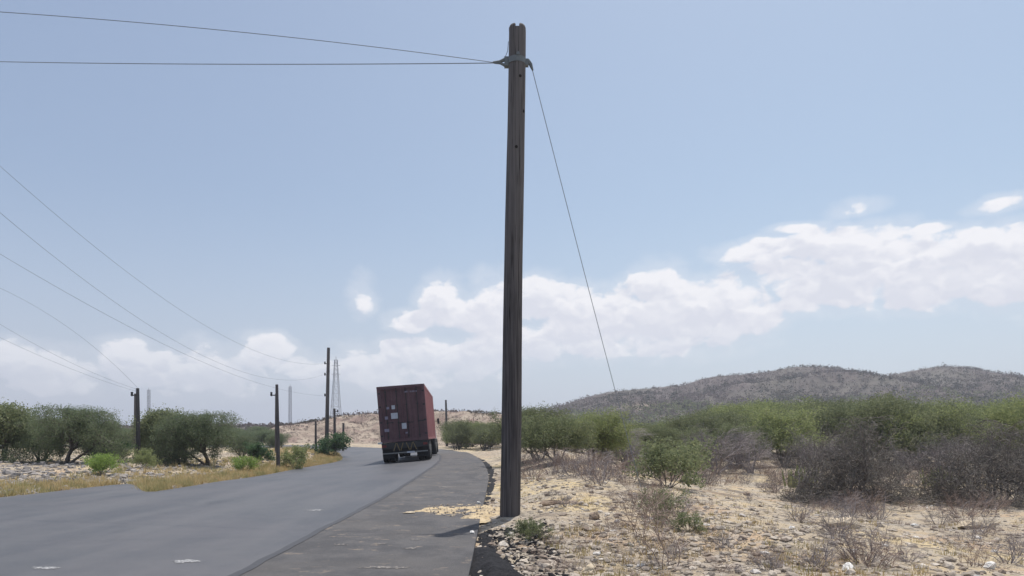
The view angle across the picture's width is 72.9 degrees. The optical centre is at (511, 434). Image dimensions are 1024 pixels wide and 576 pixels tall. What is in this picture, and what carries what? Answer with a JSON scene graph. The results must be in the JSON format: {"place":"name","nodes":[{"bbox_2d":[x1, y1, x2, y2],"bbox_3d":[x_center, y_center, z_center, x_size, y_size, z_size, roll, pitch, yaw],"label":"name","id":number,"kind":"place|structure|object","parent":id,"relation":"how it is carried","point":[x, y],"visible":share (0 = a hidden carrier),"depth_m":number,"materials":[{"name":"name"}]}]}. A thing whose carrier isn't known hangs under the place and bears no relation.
{"place":"outdoors","nodes":[
{"label":"outdoors","id":0,"kind":"place"},
{"bbox_2d":[0,445,341,496],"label":"dry grass","id":1,"kind":"structure","parent":0,"point":[145,483],"depth_m":23.58,"materials":[{"name":"plant"}]},
{"bbox_2d":[0,445,488,575],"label":"road","id":2,"kind":"structure","parent":0,"point":[224,528],"depth_m":11.99,"materials":[{"name":"asphalt"}]},
{"bbox_2d":[175,559,200,561],"bbox_3d":[-3.719,1.446,7.947,0.351,0.001,0.182,0,0,27],"label":"faded road marking","id":3,"kind":"object","parent":2,"relation":"on","point":[188,560],"visible":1,"depth_m":7.97,"materials":[{"name":"paint"}]},
{"bbox_2d":[228,454,441,575],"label":"road seam","id":4,"kind":"object","parent":2,"relation":"on","point":[264,559],"visible":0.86,"depth_m":9.90,"materials":[{"name":"asphalt"}]},
{"bbox_2d":[240,450,487,575],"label":"road shoulder","id":5,"kind":"object","parent":2,"relation":"on","point":[444,544],"visible":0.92,"depth_m":9.84},
{"bbox_2d":[359,566,407,568],"bbox_3d":[-1.350,1.441,7.532,0.714,0.001,0.153,0,0,0],"label":"pale road patch","id":6,"kind":"object","parent":5,"relation":"on","point":[386,567],"visible":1,"depth_m":7.52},
{"bbox_2d":[414,504,499,522],"bbox_3d":[-1.038,1.454,13.091,2.030,0.057,3.115,0,0,0],"label":"sand spill","id":7,"kind":"object","parent":5,"relation":"on","point":[482,518],"visible":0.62,"depth_m":13.03,"materials":[{"name":"sand"}]},
{"bbox_2d":[426,503,496,518],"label":"sand pebbles","id":8,"kind":"object","parent":7,"relation":"on","point":[464,512],"visible":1,"depth_m":13.07,"materials":[{"name":"sand"}]},
{"bbox_2d":[378,439,433,462],"bbox_3d":[-6.022,0.856,41.771,2.610,1.110,12.305,-5,0,-4],"label":"container trailer","id":9,"kind":"object","parent":2,"relation":"on","point":[393,450],"visible":0.99,"depth_m":35.86,"materials":[{"name":"metal"}]},
{"bbox_2d":[376,384,435,442],"bbox_3d":[-6.120,-1.099,41.849,2.446,2.908,12.225,-5,0,-4],"label":"shipping container","id":10,"kind":"object","parent":9,"relation":"on","point":[405,412],"visible":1,"depth_m":35.84,"materials":[{"name":"metal"}]},
{"bbox_2d":[377,388,404,439],"bbox_3d":[-6.210,-1.053,35.774,1.260,2.740,0.105,-5,0,-4],"label":"door","id":11,"kind":"structure","parent":10,"relation":"in","point":[388,397],"depth_m":35.80,"materials":[{"name":"paint"}]},
{"bbox_2d":[401,387,426,438],"bbox_3d":[-5.064,-1.146,35.863,1.183,2.740,0.105,-5,0,-4],"label":"door","id":12,"kind":"structure","parent":10,"relation":"in","point":[412,404],"depth_m":35.89,"materials":[{"name":"paint"}]},
{"bbox_2d":[399,418,439,456],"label":"truck tractor","id":13,"kind":"object","parent":2,"relation":"on","point":[434,445],"visible":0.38,"depth_m":46.07,"materials":[{"name":"metal"}]},
{"bbox_2d":[255,411,501,445],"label":"sandy bank","id":14,"kind":"structure","parent":0,"point":[310,435],"depth_m":103.52,"materials":[{"name":"sand"}]},
{"bbox_2d":[266,408,584,448],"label":"bank scrub","id":15,"kind":"object","parent":14,"relation":"on","point":[365,413],"visible":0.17,"depth_m":111.48,"materials":[{"name":"plant"}]},
{"bbox_2d":[0,443,1023,575],"bbox_3d":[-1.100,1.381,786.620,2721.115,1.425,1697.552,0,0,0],"label":"ground","id":16,"kind":"structure","parent":0,"point":[488,456],"depth_m":12.52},
{"bbox_2d":[0,399,41,456],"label":"acacia tree","id":17,"kind":"object","parent":16,"relation":"on","point":[10,414],"visible":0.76,"depth_m":31.39,"materials":[{"name":"green plant"}]},
{"bbox_2d":[0,415,76,462],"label":"divi tree","id":18,"kind":"object","parent":16,"relation":"on","point":[36,452],"visible":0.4,"depth_m":31.18,"materials":[{"name":"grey plant"}]},
{"bbox_2d":[19,402,137,463],"bbox_3d":[-19.166,0.024,30.893,4.573,2.859,4.423,0,0,-26],"label":"divi tree","id":19,"kind":"object","parent":16,"relation":"on","point":[77,426],"visible":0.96,"depth_m":30.54,"materials":[{"name":"green plant"}]},
{"bbox_2d":[80,450,128,473],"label":"leafy bush","id":20,"kind":"object","parent":16,"relation":"on","point":[100,464],"visible":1,"depth_m":25.40,"materials":[{"name":"green plant"}]},
{"bbox_2d":[91,441,137,455],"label":"leafy bush","id":21,"kind":"object","parent":16,"relation":"on","point":[127,444],"visible":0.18,"depth_m":33.62,"materials":[{"name":"green plant"}]},
{"bbox_2d":[134,394,135,452],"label":"utility pole","id":22,"kind":"object","parent":16,"relation":"on","point":[135,416],"visible":0.3,"depth_m":46.36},
{"bbox_2d":[131,388,140,458],"bbox_3d":[-18.592,-0.257,34.250,0.506,4.073,0.212,0,0,0],"label":"utility pole","id":23,"kind":"object","parent":16,"relation":"on","point":[138,439],"visible":0.83,"depth_m":34.18,"materials":[{"name":"wood"}]},
{"bbox_2d":[122,446,162,467],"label":"leafy bush","id":24,"kind":"object","parent":16,"relation":"on","point":[145,459],"visible":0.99,"depth_m":29.01,"materials":[{"name":"green plant"}]},
{"bbox_2d":[8,425,291,447],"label":"scrubland","id":25,"kind":"structure","parent":16,"relation":"on","point":[264,434],"depth_m":75.62,"materials":[{"name":"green plant"}]},
{"bbox_2d":[0,453,315,495],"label":"rubble","id":26,"kind":"object","parent":16,"relation":"on","point":[26,469],"visible":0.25,"depth_m":26.45,"materials":[{"name":"stone"}]},
{"bbox_2d":[120,404,197,460],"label":"acacia tree","id":27,"kind":"object","parent":16,"relation":"on","point":[152,417],"visible":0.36,"depth_m":34.97,"materials":[{"name":"green plant"}]},
{"bbox_2d":[137,409,245,465],"bbox_3d":[-15.587,0.223,34.112,4.786,2.992,4.628,0,0,-17],"label":"divi tree","id":28,"kind":"object","parent":16,"relation":"on","point":[200,430],"visible":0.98,"depth_m":33.33,"materials":[{"name":"green plant"}]},
{"bbox_2d":[226,433,255,456],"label":"divi tree","id":29,"kind":"object","parent":16,"relation":"on","point":[240,446],"visible":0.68,"depth_m":43.57,"materials":[{"name":"green plant"}]},
{"bbox_2d":[228,455,261,470],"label":"leafy bush","id":30,"kind":"object","parent":16,"relation":"on","point":[238,462],"visible":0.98,"depth_m":32.42,"materials":[{"name":"green plant"}]},
{"bbox_2d":[243,441,275,460],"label":"leafy bush","id":31,"kind":"object","parent":16,"relation":"on","point":[256,450],"visible":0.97,"depth_m":39.27,"materials":[{"name":"green plant"}]},
{"bbox_2d":[270,384,279,466],"bbox_3d":[-12.195,-0.178,35.700,0.530,4.809,0.201,0,0,0],"label":"utility pole","id":32,"kind":"object","parent":16,"relation":"on","point":[276,395],"visible":0.84,"depth_m":35.63,"materials":[{"name":"wood"}]},
{"bbox_2d":[275,400,275,452],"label":"utility pole","id":33,"kind":"object","parent":16,"relation":"on","point":[275,425],"visible":0.23,"depth_m":52.55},
{"bbox_2d":[274,443,310,468],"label":"leafy bush","id":34,"kind":"object","parent":16,"relation":"on","point":[300,454],"visible":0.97,"depth_m":36.48,"materials":[{"name":"green plant"}]},
{"bbox_2d":[314,421,316,452],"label":"utility pole","id":35,"kind":"object","parent":16,"relation":"on","point":[315,434],"visible":0.68,"depth_m":52.70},
{"bbox_2d":[324,348,329,441],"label":"utility pole","id":36,"kind":"object","parent":16,"relation":"on","point":[327,373],"visible":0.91,"depth_m":53.84,"materials":[{"name":"wood"}]},
{"bbox_2d":[0,166,302,363],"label":"power line","id":37,"kind":"object","parent":36,"relation":"attached to","point":[122,268],"visible":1,"depth_m":27.14,"materials":[{"name":"metal"}]},
{"bbox_2d":[2,214,302,379],"bbox_3d":[-15.462,-7.571,31.974,0.011,8.177,43.978,0,0,2],"label":"power line","id":38,"kind":"object","parent":36,"relation":"attached to","point":[119,305],"visible":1,"depth_m":27.30,"materials":[{"name":"metal"}]},
{"bbox_2d":[2,255,319,395],"bbox_3d":[-15.562,-5.705,31.974,0.011,5.593,43.984,0,0,2],"label":"power line","id":39,"kind":"object","parent":36,"relation":"attached to","point":[136,330],"visible":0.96,"depth_m":28.87,"materials":[{"name":"metal"}]},
{"bbox_2d":[304,431,353,454],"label":"leafy bush","id":40,"kind":"object","parent":16,"relation":"on","point":[335,443],"visible":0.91,"depth_m":52.06,"materials":[{"name":"green plant"}]},
{"bbox_2d":[333,408,337,434],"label":"utility pole","id":41,"kind":"object","parent":16,"relation":"on","point":[334,420],"visible":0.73,"depth_m":59.08,"materials":[{"name":"metal"}]},
{"bbox_2d":[445,400,447,445],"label":"utility pole","id":42,"kind":"object","parent":16,"relation":"on","point":[446,415],"visible":0.48,"depth_m":84.69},
{"bbox_2d":[467,425,500,450],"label":"mesquite tree","id":43,"kind":"object","parent":16,"relation":"on","point":[476,438],"visible":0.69,"depth_m":64.68,"materials":[{"name":"green plant"}]},
{"bbox_2d":[478,457,496,505],"bbox_3d":[-0.961,1.326,25.448,1.071,0.397,25.861,0,0,-3],"label":"asphalt edge","id":44,"kind":"object","parent":16,"relation":"on","point":[491,484],"visible":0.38,"depth_m":20.86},
{"bbox_2d":[470,532,522,575],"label":"crumbled asphalt","id":45,"kind":"structure","parent":16,"relation":"on","point":[491,562],"depth_m":7.88,"materials":[{"name":"asphalt"}]},
{"bbox_2d":[493,23,532,516],"bbox_3d":[0.012,-2.581,12.092,0.618,9.079,0.408,0,0,31],"label":"utility pole","id":46,"kind":"object","parent":16,"relation":"on","point":[517,62],"visible":0.92,"depth_m":11.96,"materials":[{"name":"wood"}]},
{"bbox_2d":[0,61,490,64],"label":"overhead wire","id":47,"kind":"object","parent":46,"relation":"attached to","point":[258,64],"visible":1,"depth_m":13.37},
{"bbox_2d":[3,12,492,62],"bbox_3d":[-7.662,-6.674,11.301,14.764,0.365,0.010,0,0,-6],"label":"overhead wire","id":48,"kind":"object","parent":46,"relation":"attached to","point":[243,32],"visible":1,"depth_m":11.64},
{"bbox_2d":[532,71,641,488],"bbox_3d":[1.614,-2.541,13.675,0.012,7.677,4.046,0,0,39],"label":"guy wire","id":49,"kind":"object","parent":46,"relation":"attached to","point":[584,272],"visible":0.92,"depth_m":13.37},
{"bbox_2d":[489,511,537,521],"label":"soil","id":50,"kind":"structure","parent":16,"relation":"on","point":[525,513],"depth_m":11.94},
{"bbox_2d":[486,505,558,525],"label":"foot stones","id":51,"kind":"object","parent":16,"relation":"on","point":[539,511],"visible":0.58,"depth_m":11.82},
{"bbox_2d":[478,519,569,575],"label":"asphalt lumps","id":52,"kind":"object","parent":16,"relation":"on","point":[499,539],"visible":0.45,"depth_m":9.00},
{"bbox_2d":[504,515,554,540],"bbox_3d":[0.260,1.293,9.391,0.522,0.340,0.624,0,0,41],"label":"leafy bush","id":53,"kind":"object","parent":16,"relation":"on","point":[524,526],"visible":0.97,"depth_m":9.37,"materials":[{"name":"green plant"}]},
{"bbox_2d":[481,401,578,460],"bbox_3d":[0.738,-0.127,26.331,3.044,2.382,3.924,0,0,43],"label":"mesquite tree","id":54,"kind":"object","parent":16,"relation":"on","point":[527,411],"visible":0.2,"depth_m":26.08,"materials":[{"name":"green plant"}]},
{"bbox_2d":[539,527,568,545],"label":"dry shrub","id":55,"kind":"object","parent":16,"relation":"on","point":[552,538],"visible":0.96,"depth_m":9.04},
{"bbox_2d":[538,500,579,505],"bbox_3d":[0.923,1.289,13.055,0.864,0.124,0.258,0,0,0],"label":"rock","id":56,"kind":"object","parent":16,"relation":"on","point":[547,502],"visible":0.5,"depth_m":12.98,"materials":[{"name":"brown stone"}]},
{"bbox_2d":[521,410,601,462],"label":"mesquite tree","id":57,"kind":"object","parent":16,"relation":"on","point":[558,433],"visible":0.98,"depth_m":23.15,"materials":[{"name":"green plant"}]},
{"bbox_2d":[550,491,581,506],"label":"dry shrub","id":58,"kind":"object","parent":16,"relation":"on","point":[564,499],"visible":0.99,"depth_m":12.38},
{"bbox_2d":[581,563,594,574],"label":"rock","id":59,"kind":"object","parent":16,"relation":"on","point":[590,568],"visible":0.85,"depth_m":7.50,"materials":[{"name":"beige stone"}]},
{"bbox_2d":[589,511,599,519],"bbox_3d":[1.290,1.267,10.790,0.217,0.174,0.208,0,0,-39],"label":"rock","id":60,"kind":"object","parent":16,"relation":"on","point":[595,515],"visible":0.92,"depth_m":10.71,"materials":[{"name":"brown stone"}]},
{"bbox_2d":[549,406,642,464],"bbox_3d":[3.174,0.071,25.332,3.358,2.269,3.246,0,0,-28],"label":"mesquite tree","id":61,"kind":"object","parent":16,"relation":"on","point":[609,432],"visible":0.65,"depth_m":24.85,"materials":[{"name":"green plant"}]},
{"bbox_2d":[600,511,624,528],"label":"dry shrub","id":62,"kind":"object","parent":16,"relation":"on","point":[607,522],"visible":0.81,"depth_m":10.06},
{"bbox_2d":[585,428,661,468],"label":"leafless thorn tree","id":63,"kind":"object","parent":16,"relation":"on","point":[629,450],"visible":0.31,"depth_m":29.83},
{"bbox_2d":[623,484,651,503],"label":"dry shrub","id":64,"kind":"object","parent":16,"relation":"on","point":[636,495],"visible":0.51,"depth_m":12.84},
{"bbox_2d":[602,463,676,540],"bbox_3d":[1.662,0.911,9.076,0.954,1.086,1.206,0,0,12],"label":"leafless sapling","id":65,"kind":"object","parent":16,"relation":"on","point":[635,511],"visible":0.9,"depth_m":9.14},
{"bbox_2d":[585,474,699,568],"bbox_3d":[1.587,0.991,8.126,1.281,1.154,1.014,0,0,42],"label":"leafless sapling","id":66,"kind":"object","parent":16,"relation":"on","point":[656,530],"visible":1,"depth_m":8.04,"materials":[{"name":"plant"}]},
{"bbox_2d":[636,486,691,521],"bbox_3d":[2.290,1.071,10.846,0.806,0.526,0.965,0,0,-24],"label":"dry shrub","id":67,"kind":"object","parent":16,"relation":"on","point":[671,500],"visible":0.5,"depth_m":10.71,"materials":[{"name":"brown plant"}]},
{"bbox_2d":[622,438,711,489],"bbox_3d":[3.959,0.752,18.145,2.412,1.315,2.015,0,0,24],"label":"leafy bush","id":68,"kind":"object","parent":16,"relation":"on","point":[655,461],"visible":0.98,"depth_m":18.02,"materials":[{"name":"green plant"}]},
{"bbox_2d":[644,481,696,527],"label":"leafless sapling","id":69,"kind":"object","parent":16,"relation":"on","point":[667,504],"visible":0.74,"depth_m":10.14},
{"bbox_2d":[668,485,697,512],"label":"dry shrub","id":70,"kind":"object","parent":16,"relation":"on","point":[685,501],"visible":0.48,"depth_m":11.29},
{"bbox_2d":[648,435,721,479],"bbox_3d":[6.169,0.883,25.572,2.726,1.779,3.263,0,0,8],"label":"leafy bush","id":71,"kind":"object","parent":16,"relation":"on","point":[705,452],"visible":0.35,"depth_m":25.00,"materials":[{"name":"green plant"}]},
{"bbox_2d":[666,511,705,532],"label":"leafy bush","id":72,"kind":"object","parent":16,"relation":"on","point":[681,523],"visible":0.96,"depth_m":9.90,"materials":[{"name":"green plant"}]},
{"bbox_2d":[652,408,744,464],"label":"mesquite tree","id":73,"kind":"object","parent":16,"relation":"on","point":[705,421],"visible":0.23,"depth_m":43.74,"materials":[{"name":"green plant"}]},
{"bbox_2d":[678,424,765,474],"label":"leafless thorn tree","id":74,"kind":"object","parent":16,"relation":"on","point":[717,451],"visible":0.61,"depth_m":32.62,"materials":[{"name":"plant"}]},
{"bbox_2d":[701,525,747,549],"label":"dry shrub","id":75,"kind":"object","parent":16,"relation":"on","point":[721,540],"visible":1,"depth_m":9.03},
{"bbox_2d":[435,386,1023,467],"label":"thicket","id":76,"kind":"object","parent":16,"relation":"on","point":[1011,411],"visible":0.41,"depth_m":40.72,"materials":[{"name":"green plant"}]},
{"bbox_2d":[714,431,779,473],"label":"leafless thorn tree","id":77,"kind":"object","parent":16,"relation":"on","point":[761,453],"visible":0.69,"depth_m":33.54,"materials":[{"name":"plant"}]},
{"bbox_2d":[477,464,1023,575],"bbox_3d":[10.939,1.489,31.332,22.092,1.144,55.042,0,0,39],"label":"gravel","id":78,"kind":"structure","parent":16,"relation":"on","point":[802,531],"depth_m":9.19,"materials":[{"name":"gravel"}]},
{"bbox_2d":[739,491,761,500],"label":"dry shrub","id":79,"kind":"object","parent":16,"relation":"on","point":[748,498],"visible":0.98,"depth_m":16.47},
{"bbox_2d":[751,554,784,569],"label":"dry shrub","id":80,"kind":"object","parent":16,"relation":"on","point":[760,564],"visible":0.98,"depth_m":7.64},
{"bbox_2d":[521,446,1023,572],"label":"dry brush","id":81,"kind":"object","parent":16,"relation":"on","point":[593,467],"visible":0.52,"depth_m":15.72,"materials":[{"name":"plant"}]},
{"bbox_2d":[737,401,839,467],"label":"mesquite tree","id":82,"kind":"object","parent":16,"relation":"on","point":[778,425],"visible":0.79,"depth_m":40.41,"materials":[{"name":"green plant"}]},
{"bbox_2d":[781,465,818,487],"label":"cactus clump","id":83,"kind":"object","parent":16,"relation":"on","point":[792,479],"visible":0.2,"depth_m":25.47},
{"bbox_2d":[783,492,818,522],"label":"dry shrub","id":84,"kind":"object","parent":16,"relation":"on","point":[801,521],"visible":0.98,"depth_m":11.82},
{"bbox_2d":[769,434,862,478],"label":"leafless thorn tree","id":85,"kind":"object","parent":16,"relation":"on","point":[804,451],"visible":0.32,"depth_m":30.51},
{"bbox_2d":[814,517,859,528],"bbox_3d":[5.744,1.596,12.188,0.936,0.300,0.281,0,0,-6],"label":"rock","id":86,"kind":"object","parent":16,"relation":"on","point":[844,521],"visible":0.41,"depth_m":12.12,"materials":[{"name":"beige stone"}]},
{"bbox_2d":[806,497,868,533],"bbox_3d":[4.788,1.213,10.325,0.994,0.597,0.740,0,0,-4],"label":"dry shrub","id":87,"kind":"object","parent":16,"relation":"on","point":[852,519],"visible":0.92,"depth_m":10.35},
{"bbox_2d":[818,490,865,513],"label":"dry shrub","id":88,"kind":"object","parent":16,"relation":"on","point":[847,502],"visible":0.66,"depth_m":16.78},
{"bbox_2d":[842,562,855,571],"bbox_3d":[3.680,1.484,7.579,0.145,0.166,0.173,0,0,23],"label":"rock","id":89,"kind":"object","parent":16,"relation":"on","point":[847,564],"visible":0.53,"depth_m":7.57,"materials":[{"name":"white stone"}]},
{"bbox_2d":[760,415,950,504],"bbox_3d":[9.530,0.708,19.419,5.137,2.566,3.910,0,0,11],"label":"thorn tree","id":90,"kind":"object","parent":16,"relation":"on","point":[859,470],"visible":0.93,"depth_m":18.76,"materials":[{"name":"grey plant"}]},
{"bbox_2d":[830,523,907,565],"bbox_3d":[4.134,1.287,8.011,0.626,0.505,0.841,0,0,-34],"label":"dry shrub","id":91,"kind":"object","parent":16,"relation":"on","point":[872,548],"visible":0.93,"depth_m":8.09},
{"bbox_2d":[878,450,930,477],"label":"leafless thorn tree","id":92,"kind":"object","parent":16,"relation":"on","point":[906,460],"visible":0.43,"depth_m":31.69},
{"bbox_2d":[886,542,925,562],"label":"dry shrub","id":93,"kind":"object","parent":16,"relation":"on","point":[919,553],"visible":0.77,"depth_m":8.22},
{"bbox_2d":[896,494,923,510],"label":"dry shrub","id":94,"kind":"object","parent":16,"relation":"on","point":[900,503],"visible":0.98,"depth_m":17.46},
{"bbox_2d":[872,400,974,467],"bbox_3d":[23.915,0.076,40.491,5.743,4.015,5.940,0,0,37],"label":"mesquite tree","id":95,"kind":"object","parent":16,"relation":"on","point":[945,414],"visible":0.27,"depth_m":39.34,"materials":[{"name":"green plant"}]},
{"bbox_2d":[919,466,958,488],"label":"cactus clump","id":96,"kind":"object","parent":16,"relation":"on","point":[931,476],"visible":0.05,"depth_m":25.40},
{"bbox_2d":[921,501,961,524],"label":"dry shrub","id":97,"kind":"object","parent":16,"relation":"on","point":[931,515],"visible":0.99,"depth_m":14.99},
{"bbox_2d":[910,432,993,478],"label":"leafless thorn tree","id":98,"kind":"object","parent":16,"relation":"on","point":[939,450],"visible":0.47,"depth_m":30.70,"materials":[{"name":"plant"}]},
{"bbox_2d":[901,418,1023,509],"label":"thorn tree","id":99,"kind":"object","parent":16,"relation":"on","point":[1013,472],"visible":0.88,"depth_m":18.94,"materials":[{"name":"grey plant"}]},
{"bbox_2d":[957,520,1000,528],"bbox_3d":[9.613,1.879,14.421,0.871,0.244,0.597,0,0,0],"label":"rock","id":100,"kind":"object","parent":16,"relation":"on","point":[965,523],"visible":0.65,"depth_m":14.20,"materials":[{"name":"beige stone"}]},
{"bbox_2d":[959,507,1002,535],"bbox_3d":[8.810,1.631,13.072,0.740,0.597,0.994,0,0,25],"label":"dry shrub","id":101,"kind":"object","parent":16,"relation":"on","point":[970,528],"visible":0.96,"depth_m":12.97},
{"bbox_2d":[983,561,996,568],"bbox_3d":[5.827,1.607,8.454,0.132,0.125,0.172,0,0,41],"label":"rock","id":102,"kind":"object","parent":16,"relation":"on","point":[989,563],"visible":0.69,"depth_m":8.41,"materials":[{"name":"white stone"}]},
{"bbox_2d":[968,488,1021,512],"bbox_3d":[11.869,1.635,16.948,1.065,0.643,1.084,0,0,-2],"label":"dry shrub","id":103,"kind":"object","parent":16,"relation":"on","point":[1001,505],"visible":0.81,"depth_m":16.99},
{"bbox_2d":[979,528,1023,563],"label":"dry shrub","id":104,"kind":"object","parent":16,"relation":"on","point":[1001,558],"visible":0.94,"depth_m":9.21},
{"bbox_2d":[0,0,1023,425],"label":"sky","id":105,"kind":"structure","parent":0,"point":[749,186],"materials":[{"name":"blue"}]},
{"bbox_2d":[549,367,1023,422],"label":"hill","id":106,"kind":"structure","parent":0,"point":[821,384],"depth_m":366.49,"materials":[{"name":"soil"}]},
{"bbox_2d":[534,362,1023,425],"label":"hill scrub","id":107,"kind":"object","parent":106,"relation":"on","point":[688,403],"visible":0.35,"depth_m":346.74,"materials":[{"name":"plant"}]},
{"bbox_2d":[787,437,823,492],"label":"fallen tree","id":108,"kind":"object","parent":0,"point":[810,465],"visible":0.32,"depth_m":22.09,"materials":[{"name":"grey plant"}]},
{"bbox_2d":[921,451,968,487],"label":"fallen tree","id":109,"kind":"object","parent":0,"point":[939,465],"visible":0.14,"depth_m":22.36,"materials":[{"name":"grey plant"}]},
{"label":"low rise","id":110,"kind":"structure","parent":0,"visible":0},
{"bbox_2d":[147,390,150,413],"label":"lattice tower","id":111,"kind":"structure","parent":110,"relation":"on","point":[149,396],"depth_m":240.35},
{"bbox_2d":[118,421,300,432],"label":"hill","id":112,"kind":"structure","parent":110,"relation":"on","point":[248,424],"depth_m":199.97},
{"bbox_2d":[288,386,291,422],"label":"lattice tower","id":113,"kind":"structure","parent":110,"relation":"on","point":[289,413],"depth_m":240.32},
{"bbox_2d":[330,360,341,415],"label":"lattice tower","id":114,"kind":"structure","parent":110,"relation":"on","point":[333,387],"depth_m":249.68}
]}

